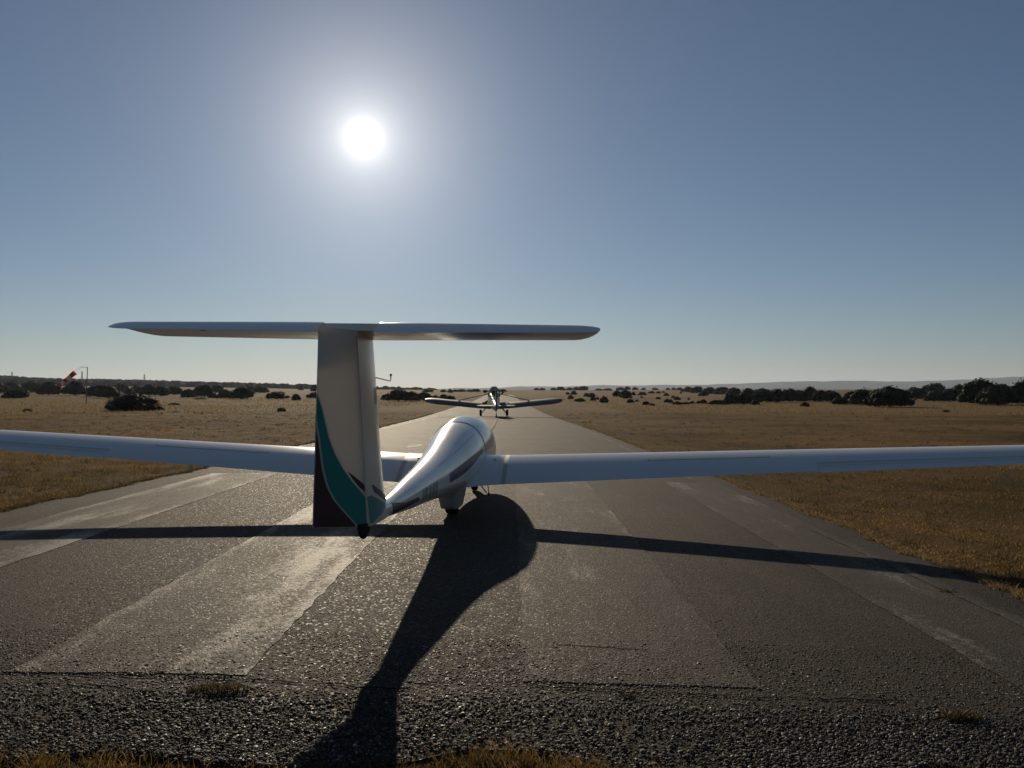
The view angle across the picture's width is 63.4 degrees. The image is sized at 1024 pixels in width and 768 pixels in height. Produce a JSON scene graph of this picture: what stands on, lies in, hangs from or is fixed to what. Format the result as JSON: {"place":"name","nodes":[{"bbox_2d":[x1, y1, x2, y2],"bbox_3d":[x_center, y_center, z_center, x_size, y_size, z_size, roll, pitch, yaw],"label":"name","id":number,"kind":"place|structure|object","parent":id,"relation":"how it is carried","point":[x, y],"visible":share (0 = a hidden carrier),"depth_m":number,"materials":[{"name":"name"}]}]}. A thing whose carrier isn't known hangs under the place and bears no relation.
{"place":"outdoors","nodes":[
{"label":"outdoors","id":0,"kind":"place"},
{"bbox_2d":[0,411,431,511],"bbox_3d":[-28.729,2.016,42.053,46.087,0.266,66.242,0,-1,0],"label":"mown grass","id":1,"kind":"structure","parent":0,"point":[89,466],"depth_m":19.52,"materials":[{"name":"brown plant"}]},
{"bbox_2d":[0,729,995,767],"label":"bank grass","id":2,"kind":"structure","parent":0,"point":[37,763],"depth_m":3.19,"materials":[{"name":"brown plant"}]},
{"bbox_2d":[0,385,1023,767],"bbox_3d":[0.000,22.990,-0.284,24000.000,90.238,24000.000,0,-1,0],"label":"ground","id":3,"kind":"structure","parent":0,"point":[574,409],"depth_m":32.64,"materials":[{"name":"brown soil"}]},
{"bbox_2d":[0,383,10,392],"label":"holm oak","id":4,"kind":"object","parent":3,"relation":"on","point":[4,388],"visible":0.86,"depth_m":313.85,"materials":[{"name":"green plant"}]},
{"bbox_2d":[3,382,20,389],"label":"holm oak","id":5,"kind":"object","parent":3,"relation":"on","point":[13,385],"visible":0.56,"depth_m":357.37,"materials":[{"name":"green plant"}]},
{"bbox_2d":[0,388,29,397],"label":"shrub","id":6,"kind":"object","parent":3,"relation":"on","point":[16,393],"visible":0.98,"depth_m":192.86,"materials":[{"name":"green plant"}]},
{"bbox_2d":[17,381,41,392],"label":"holm oak","id":7,"kind":"object","parent":3,"relation":"on","point":[31,386],"visible":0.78,"depth_m":341.63,"materials":[{"name":"green plant"}]},
{"bbox_2d":[35,381,61,394],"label":"holm oak","id":8,"kind":"object","parent":3,"relation":"on","point":[48,387],"visible":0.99,"depth_m":248.18,"materials":[{"name":"green plant"}]},
{"bbox_2d":[60,380,85,395],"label":"holm oak","id":9,"kind":"object","parent":3,"relation":"on","point":[75,388],"visible":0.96,"depth_m":242.64,"materials":[{"name":"green plant"}]},
{"bbox_2d":[58,367,87,403],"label":"windsock","id":10,"kind":"object","parent":3,"relation":"on","point":[72,374],"visible":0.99,"depth_m":122.04,"materials":[{"name":"fabric"}]},
{"bbox_2d":[85,384,101,396],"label":"holm oak","id":11,"kind":"object","parent":3,"relation":"on","point":[91,391],"visible":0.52,"depth_m":219.58,"materials":[{"name":"green plant"}]},
{"bbox_2d":[95,383,122,397],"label":"holm oak","id":12,"kind":"object","parent":3,"relation":"on","point":[108,391],"visible":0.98,"depth_m":200.49,"materials":[{"name":"green plant"}]},
{"bbox_2d":[115,383,128,391],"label":"holm oak","id":13,"kind":"object","parent":3,"relation":"on","point":[122,387],"visible":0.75,"depth_m":375.12,"materials":[{"name":"green plant"}]},
{"bbox_2d":[123,388,134,393],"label":"holm oak","id":14,"kind":"object","parent":3,"relation":"on","point":[128,391],"visible":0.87,"depth_m":270.00,"materials":[{"name":"green plant"}]},
{"bbox_2d":[104,393,162,410],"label":"shrub","id":15,"kind":"object","parent":3,"relation":"on","point":[129,401],"visible":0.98,"depth_m":79.78,"materials":[{"name":"green plant"}]},
{"bbox_2d":[130,386,141,392],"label":"holm oak","id":16,"kind":"object","parent":3,"relation":"on","point":[136,389],"visible":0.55,"depth_m":325.24,"materials":[{"name":"green plant"}]},
{"bbox_2d":[138,384,154,395],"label":"holm oak","id":17,"kind":"object","parent":3,"relation":"on","point":[146,389],"visible":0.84,"depth_m":253.47,"materials":[{"name":"green plant"}]},
{"bbox_2d":[151,386,170,395],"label":"holm oak","id":18,"kind":"object","parent":3,"relation":"on","point":[162,391],"visible":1,"depth_m":240.98,"materials":[{"name":"green plant"}]},
{"bbox_2d":[168,385,182,394],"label":"holm oak","id":19,"kind":"object","parent":3,"relation":"on","point":[175,390],"visible":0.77,"depth_m":278.75,"materials":[{"name":"green plant"}]},
{"bbox_2d":[180,389,195,397],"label":"holm oak","id":20,"kind":"object","parent":3,"relation":"on","point":[188,393],"visible":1,"depth_m":213.91,"materials":[{"name":"green plant"}]},
{"bbox_2d":[194,384,214,396],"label":"holm oak","id":21,"kind":"object","parent":3,"relation":"on","point":[204,390],"visible":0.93,"depth_m":233.24,"materials":[{"name":"green plant"}]},
{"bbox_2d":[207,392,216,397],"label":"shrub","id":22,"kind":"object","parent":3,"relation":"on","point":[212,395],"visible":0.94,"depth_m":210.79,"materials":[{"name":"green plant"}]},
{"bbox_2d":[0,414,430,512],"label":"edge straw","id":23,"kind":"object","parent":3,"relation":"on","point":[7,509],"visible":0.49,"depth_m":12.36,"materials":[{"name":"brown plant"}]},
{"bbox_2d":[212,385,223,392],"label":"holm oak","id":24,"kind":"object","parent":3,"relation":"on","point":[217,388],"visible":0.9,"depth_m":368.56,"materials":[{"name":"green plant"}]},
{"bbox_2d":[0,375,436,389],"bbox_3d":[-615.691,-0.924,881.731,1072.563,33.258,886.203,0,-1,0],"label":"wood","id":25,"kind":"object","parent":3,"relation":"on","point":[90,382],"visible":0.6,"depth_m":833.14,"materials":[{"name":"green plant"}]},
{"bbox_2d":[216,389,230,397],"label":"holm oak","id":26,"kind":"object","parent":3,"relation":"on","point":[223,393],"visible":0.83,"depth_m":205.98,"materials":[{"name":"green plant"}]},
{"bbox_2d":[228,387,255,398],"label":"holm oak","id":27,"kind":"object","parent":3,"relation":"on","point":[243,392],"visible":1,"depth_m":195.24,"materials":[{"name":"green plant"}]},
{"bbox_2d":[243,384,254,390],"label":"holm oak","id":28,"kind":"object","parent":3,"relation":"on","point":[250,386],"visible":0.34,"depth_m":384.87,"materials":[{"name":"green plant"}]},
{"bbox_2d":[253,386,269,392],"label":"holm oak","id":29,"kind":"object","parent":3,"relation":"on","point":[260,389],"visible":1,"depth_m":366.33,"materials":[{"name":"green plant"}]},
{"bbox_2d":[264,391,290,398],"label":"holm oak","id":30,"kind":"object","parent":3,"relation":"on","point":[277,395],"visible":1,"depth_m":196.50,"materials":[{"name":"green plant"}]},
{"bbox_2d":[277,407,285,411],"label":"dry shrub","id":31,"kind":"object","parent":3,"relation":"on","point":[281,409],"visible":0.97,"depth_m":77.13,"materials":[{"name":"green plant"}]},
{"bbox_2d":[291,394,300,399],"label":"shrub","id":32,"kind":"object","parent":3,"relation":"on","point":[296,397],"visible":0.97,"depth_m":177.20,"materials":[{"name":"green plant"}]},
{"bbox_2d":[306,392,315,397],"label":"holm oak","id":33,"kind":"object","parent":3,"relation":"on","point":[311,395],"visible":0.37,"depth_m":209.01,"materials":[{"name":"green plant"}]},
{"bbox_2d":[310,384,316,390],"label":"holm oak","id":34,"kind":"object","parent":3,"relation":"on","point":[314,387],"visible":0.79,"depth_m":425.35,"materials":[{"name":"green plant"}]},
{"bbox_2d":[384,389,408,400],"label":"holm oak","id":35,"kind":"object","parent":3,"relation":"on","point":[397,394],"visible":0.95,"depth_m":161.26,"materials":[{"name":"green plant"}]},
{"bbox_2d":[403,391,420,400],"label":"holm oak","id":36,"kind":"object","parent":3,"relation":"on","point":[413,396],"visible":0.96,"depth_m":161.64,"materials":[{"name":"green plant"}]},
{"bbox_2d":[418,392,431,400],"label":"holm oak","id":37,"kind":"object","parent":3,"relation":"on","point":[424,396],"visible":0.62,"depth_m":170.94,"materials":[{"name":"green plant"}]},
{"bbox_2d":[445,395,455,399],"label":"holm oak","id":38,"kind":"object","parent":3,"relation":"on","point":[450,397],"visible":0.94,"depth_m":180.34,"materials":[{"name":"green plant"}]},
{"bbox_2d":[0,395,1023,767],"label":"runway","id":39,"kind":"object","parent":3,"relation":"on","point":[212,537],"visible":0.69,"depth_m":5.67,"materials":[{"name":"grey asphalt"}]},
{"bbox_2d":[185,677,252,693],"bbox_3d":[-1.382,1.417,3.909,0.335,0.054,0.154,0,-1,0],"label":"weed tuft","id":40,"kind":"object","parent":39,"relation":"on","point":[228,685],"visible":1,"depth_m":3.90,"materials":[{"name":"plant"}]},
{"bbox_2d":[425,386,562,417],"bbox_3d":[-1.582,1.250,59.621,8.051,2.140,7.936,-1,-1,37],"label":"tow plane","id":41,"kind":"object","parent":39,"relation":"on","point":[494,403],"visible":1,"depth_m":59.52,"materials":[{"name":"white metal"}]},
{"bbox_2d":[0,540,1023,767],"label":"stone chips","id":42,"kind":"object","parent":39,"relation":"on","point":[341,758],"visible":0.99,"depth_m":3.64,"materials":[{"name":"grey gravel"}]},
{"bbox_2d":[0,322,1023,538],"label":"sailplane","id":43,"kind":"object","parent":39,"relation":"on","point":[348,464],"visible":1,"depth_m":9.30,"materials":[{"name":"white plastic"}]},
{"bbox_2d":[615,690,642,697],"bbox_3d":[0.557,1.479,3.947,0.138,0.021,0.071,0,-1,0],"label":"weed tuft","id":44,"kind":"object","parent":39,"relation":"on","point":[627,694],"visible":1,"depth_m":3.95,"materials":[{"name":"plant"}]},
{"bbox_2d":[938,587,959,591],"bbox_3d":[3.419,1.615,6.487,0.180,0.031,0.073,0,-1,0],"label":"weed tuft","id":45,"kind":"object","parent":39,"relation":"on","point":[945,590],"visible":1,"depth_m":6.49,"materials":[{"name":"plant"}]},
{"bbox_2d":[939,704,986,720],"bbox_3d":[2.081,1.516,3.823,0.217,0.048,0.123,0,-1,0],"label":"weed tuft","id":46,"kind":"object","parent":39,"relation":"on","point":[963,715],"visible":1,"depth_m":3.81,"materials":[{"name":"green plant"}]},
{"bbox_2d":[0,396,1023,414],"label":"tall straw","id":47,"kind":"object","parent":3,"relation":"on","point":[400,403],"visible":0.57,"depth_m":100.92,"materials":[{"name":"brown plant"}]},
{"bbox_2d":[574,398,585,401],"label":"holm oak","id":48,"kind":"object","parent":3,"relation":"on","point":[579,400],"visible":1,"depth_m":154.00,"materials":[{"name":"green plant"}]},
{"bbox_2d":[590,395,595,400],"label":"holm oak","id":49,"kind":"object","parent":3,"relation":"on","point":[592,398],"visible":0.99,"depth_m":162.65,"materials":[{"name":"green plant"}]},
{"bbox_2d":[599,396,608,402],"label":"holm oak","id":50,"kind":"object","parent":3,"relation":"on","point":[603,399],"visible":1,"depth_m":138.09,"materials":[{"name":"green plant"}]},
{"bbox_2d":[612,390,620,396],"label":"holm oak","id":51,"kind":"object","parent":3,"relation":"on","point":[617,393],"visible":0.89,"depth_m":239.24,"materials":[{"name":"green plant"}]},
{"bbox_2d":[619,389,632,398],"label":"holm oak","id":52,"kind":"object","parent":3,"relation":"on","point":[625,394],"visible":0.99,"depth_m":200.42,"materials":[{"name":"green plant"}]},
{"bbox_2d":[680,387,691,391],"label":"holm oak","id":53,"kind":"object","parent":3,"relation":"on","point":[686,389],"visible":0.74,"depth_m":414.06,"materials":[{"name":"green plant"}]},
{"bbox_2d":[689,386,702,392],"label":"holm oak","id":54,"kind":"object","parent":3,"relation":"on","point":[697,389],"visible":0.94,"depth_m":377.38,"materials":[{"name":"green plant"}]},
{"bbox_2d":[698,390,708,395],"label":"holm oak","id":55,"kind":"object","parent":3,"relation":"on","point":[703,393],"visible":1,"depth_m":252.81,"materials":[{"name":"green plant"}]},
{"bbox_2d":[703,386,714,393],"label":"holm oak","id":56,"kind":"object","parent":3,"relation":"on","point":[709,390],"visible":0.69,"depth_m":345.17,"materials":[{"name":"green plant"}]},
{"bbox_2d":[705,400,727,404],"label":"holm oak","id":57,"kind":"object","parent":3,"relation":"on","point":[717,402],"visible":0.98,"depth_m":120.47,"materials":[{"name":"green plant"}]},
{"bbox_2d":[712,386,727,394],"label":"holm oak","id":58,"kind":"object","parent":3,"relation":"on","point":[722,390],"visible":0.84,"depth_m":332.32,"materials":[{"name":"green plant"}]},
{"bbox_2d":[722,394,736,403],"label":"holm oak","id":59,"kind":"object","parent":3,"relation":"on","point":[730,399],"visible":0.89,"depth_m":123.54,"materials":[{"name":"green plant"}]},
{"bbox_2d":[725,387,740,395],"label":"holm oak","id":60,"kind":"object","parent":3,"relation":"on","point":[735,391],"visible":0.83,"depth_m":264.26,"materials":[{"name":"green plant"}]},
{"bbox_2d":[736,392,753,403],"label":"holm oak","id":61,"kind":"object","parent":3,"relation":"on","point":[744,398],"visible":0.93,"depth_m":123.30,"materials":[{"name":"green plant"}]},
{"bbox_2d":[739,388,754,395],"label":"holm oak","id":62,"kind":"object","parent":3,"relation":"on","point":[749,391],"visible":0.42,"depth_m":214.70,"materials":[{"name":"green plant"}]},
{"bbox_2d":[750,400,759,404],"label":"holm oak","id":63,"kind":"object","parent":3,"relation":"on","point":[755,402],"visible":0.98,"depth_m":117.62,"materials":[{"name":"green plant"}]},
{"bbox_2d":[751,390,770,402],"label":"holm oak","id":64,"kind":"object","parent":3,"relation":"on","point":[760,396],"visible":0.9,"depth_m":145.47,"materials":[{"name":"green plant"}]},
{"bbox_2d":[754,388,769,392],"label":"holm oak","id":65,"kind":"object","parent":3,"relation":"on","point":[762,390],"visible":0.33,"depth_m":243.85,"materials":[{"name":"green plant"}]},
{"bbox_2d":[767,388,786,401],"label":"holm oak","id":66,"kind":"object","parent":3,"relation":"on","point":[775,395],"visible":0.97,"depth_m":145.31,"materials":[{"name":"green plant"}]},
{"bbox_2d":[781,388,799,401],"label":"holm oak","id":67,"kind":"object","parent":3,"relation":"on","point":[790,394],"visible":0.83,"depth_m":153.86,"materials":[{"name":"green plant"}]},
{"bbox_2d":[795,389,809,401],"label":"holm oak","id":68,"kind":"object","parent":3,"relation":"on","point":[803,396],"visible":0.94,"depth_m":153.68,"materials":[{"name":"green plant"}]},
{"bbox_2d":[583,426,1023,601],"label":"edge straw","id":69,"kind":"object","parent":3,"relation":"on","point":[957,568],"visible":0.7,"depth_m":8.88,"materials":[{"name":"brown plant"}]},
{"bbox_2d":[800,402,809,406],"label":"shrub","id":70,"kind":"object","parent":3,"relation":"on","point":[804,404],"visible":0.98,"depth_m":104.38,"materials":[{"name":"green plant"}]},
{"bbox_2d":[804,386,815,400],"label":"holm oak","id":71,"kind":"object","parent":3,"relation":"on","point":[809,390],"visible":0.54,"depth_m":162.66,"materials":[{"name":"green plant"}]},
{"bbox_2d":[811,389,828,401],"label":"holm oak","id":72,"kind":"object","parent":3,"relation":"on","point":[817,395],"visible":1,"depth_m":154.08,"materials":[{"name":"green plant"}]},
{"bbox_2d":[825,390,840,401],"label":"holm oak","id":73,"kind":"object","parent":3,"relation":"on","point":[830,394],"visible":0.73,"depth_m":153.49,"materials":[{"name":"green plant"}]},
{"bbox_2d":[831,396,847,404],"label":"holm oak","id":74,"kind":"object","parent":3,"relation":"on","point":[838,400],"visible":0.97,"depth_m":120.42,"materials":[{"name":"green plant"}]},
{"bbox_2d":[843,390,853,402],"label":"holm oak","id":75,"kind":"object","parent":3,"relation":"on","point":[847,395],"visible":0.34,"depth_m":123.98,"materials":[{"name":"green plant"}]},
{"bbox_2d":[847,387,871,404],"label":"holm oak","id":76,"kind":"object","parent":3,"relation":"on","point":[856,396],"visible":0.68,"depth_m":116.99,"materials":[{"name":"green plant"}]},
{"bbox_2d":[861,385,915,406],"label":"holm oak","id":77,"kind":"object","parent":3,"relation":"on","point":[889,395],"visible":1,"depth_m":100.68,"materials":[{"name":"green plant"}]},
{"bbox_2d":[908,387,926,398],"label":"holm oak","id":78,"kind":"object","parent":3,"relation":"on","point":[917,393],"visible":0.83,"depth_m":187.53,"materials":[{"name":"green plant"}]},
{"bbox_2d":[920,382,945,391],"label":"holm oak","id":79,"kind":"object","parent":3,"relation":"on","point":[937,386],"visible":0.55,"depth_m":252.97,"materials":[{"name":"green plant"}]},
{"bbox_2d":[923,388,943,401],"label":"holm oak","id":80,"kind":"object","parent":3,"relation":"on","point":[934,395],"visible":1,"depth_m":156.60,"materials":[{"name":"green plant"}]},
{"bbox_2d":[940,388,958,401],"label":"holm oak","id":81,"kind":"object","parent":3,"relation":"on","point":[949,394],"visible":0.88,"depth_m":156.15,"materials":[{"name":"green plant"}]},
{"bbox_2d":[953,384,962,393],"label":"holm oak","id":82,"kind":"object","parent":3,"relation":"on","point":[957,388],"visible":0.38,"depth_m":203.84,"materials":[{"name":"green plant"}]},
{"bbox_2d":[956,377,997,403],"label":"holm oak","id":83,"kind":"object","parent":3,"relation":"on","point":[970,390],"visible":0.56,"depth_m":123.01,"materials":[{"name":"green plant"}]},
{"bbox_2d":[972,383,1019,404],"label":"holm oak","id":84,"kind":"object","parent":3,"relation":"on","point":[1002,393],"visible":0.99,"depth_m":113.29,"materials":[{"name":"green plant"}]},
{"bbox_2d":[1011,378,1023,403],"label":"holm oak","id":85,"kind":"object","parent":3,"relation":"on","point":[1019,386],"visible":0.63,"depth_m":119.54,"materials":[{"name":"green plant"}]},
{"bbox_2d":[0,0,1023,388],"label":"sky","id":86,"kind":"structure","parent":0,"point":[727,191],"materials":[{"name":"blue"}]},
{"bbox_2d":[437,377,1023,389],"bbox_3d":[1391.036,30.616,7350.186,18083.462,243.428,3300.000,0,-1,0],"label":"hills","id":87,"kind":"structure","parent":0,"point":[1008,381],"depth_m":6905.16,"materials":[{"name":"grey"}]},
{"bbox_2d":[548,412,1023,599],"bbox_3d":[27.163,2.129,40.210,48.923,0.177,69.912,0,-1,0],"label":"mown grass","id":88,"kind":"structure","parent":0,"point":[942,530],"depth_m":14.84,"materials":[{"name":"brown plant"}]},
{"bbox_2d":[660,386,1010,389],"bbox_3d":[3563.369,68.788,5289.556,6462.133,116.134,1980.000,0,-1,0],"label":"hills","id":89,"kind":"structure","parent":0,"point":[825,389],"depth_m":5175.39,"materials":[{"name":"plant"}]}
]}

